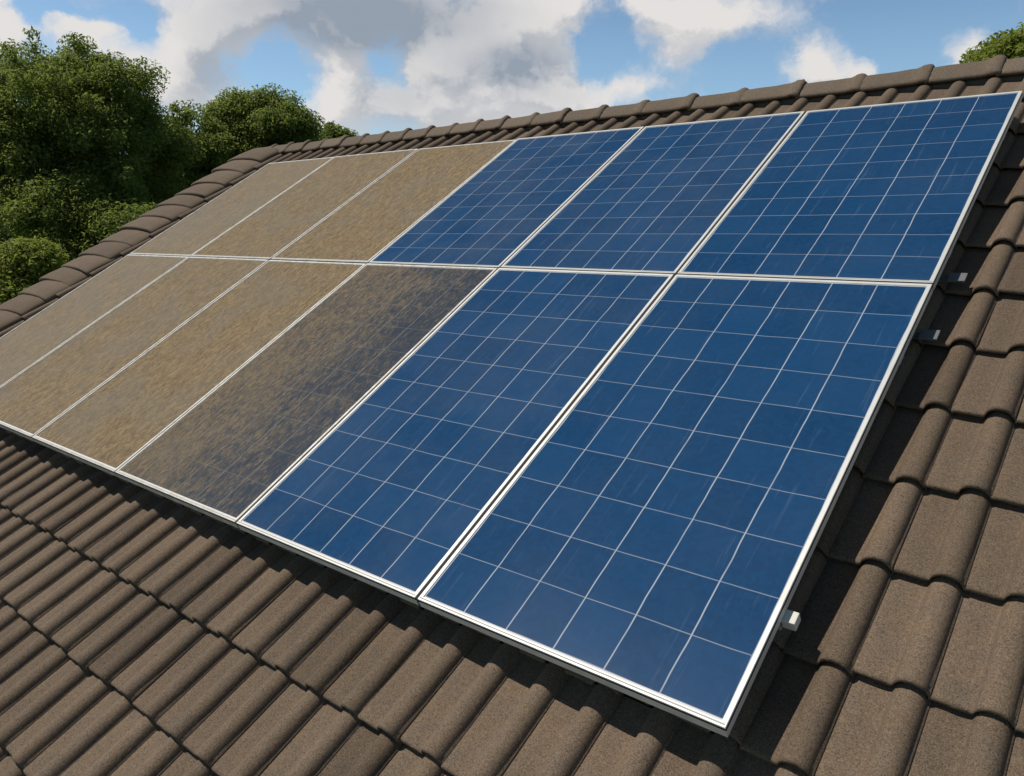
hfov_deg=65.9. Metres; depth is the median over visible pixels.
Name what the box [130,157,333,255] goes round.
solar panel
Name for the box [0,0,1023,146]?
sky
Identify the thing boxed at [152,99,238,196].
broadleaf tree
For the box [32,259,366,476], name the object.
solar panel
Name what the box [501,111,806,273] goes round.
solar panel
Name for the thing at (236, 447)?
solar panel
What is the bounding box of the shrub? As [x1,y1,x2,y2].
[0,235,69,304]
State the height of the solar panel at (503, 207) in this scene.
0.032 m
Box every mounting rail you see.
[778,609,800,630]
[912,329,940,340]
[938,273,967,282]
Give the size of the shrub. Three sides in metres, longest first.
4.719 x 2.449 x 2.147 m
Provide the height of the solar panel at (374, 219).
0.033 m
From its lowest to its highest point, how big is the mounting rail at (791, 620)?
0.040 m
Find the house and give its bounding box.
[0,55,1023,775]
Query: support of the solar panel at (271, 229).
attached to the rail
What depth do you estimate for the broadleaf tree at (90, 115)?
20.13 m
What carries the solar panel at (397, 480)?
attached to the mounting rail at (791, 620)
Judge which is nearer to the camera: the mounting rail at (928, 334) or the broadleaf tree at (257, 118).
the mounting rail at (928, 334)
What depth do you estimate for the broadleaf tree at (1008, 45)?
18.31 m
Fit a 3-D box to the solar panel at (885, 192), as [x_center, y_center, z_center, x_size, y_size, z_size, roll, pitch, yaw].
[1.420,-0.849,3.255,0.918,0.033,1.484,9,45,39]
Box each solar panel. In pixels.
[0,254,189,386]
[0,256,269,441]
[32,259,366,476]
[115,263,498,528]
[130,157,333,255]
[191,149,417,259]
[237,267,675,604]
[272,139,516,262]
[369,127,643,267]
[418,273,932,737]
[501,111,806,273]
[678,91,1022,290]
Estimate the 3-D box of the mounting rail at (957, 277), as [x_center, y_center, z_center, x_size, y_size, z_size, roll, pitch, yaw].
[1.462,-0.380,2.700,0.158,0.022,0.048,9,45,39]
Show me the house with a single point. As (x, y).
(146, 633)
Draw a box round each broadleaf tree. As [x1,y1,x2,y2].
[0,26,206,243]
[0,164,169,262]
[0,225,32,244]
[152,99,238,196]
[197,82,327,162]
[313,120,357,139]
[958,22,1023,63]
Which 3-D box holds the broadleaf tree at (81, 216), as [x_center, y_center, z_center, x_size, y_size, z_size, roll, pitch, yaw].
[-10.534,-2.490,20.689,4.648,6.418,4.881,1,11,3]
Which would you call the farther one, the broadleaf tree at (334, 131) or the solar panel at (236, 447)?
the broadleaf tree at (334, 131)
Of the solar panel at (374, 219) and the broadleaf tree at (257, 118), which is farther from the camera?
the broadleaf tree at (257, 118)
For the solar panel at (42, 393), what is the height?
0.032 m
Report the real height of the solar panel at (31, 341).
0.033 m
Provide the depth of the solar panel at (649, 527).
2.22 m

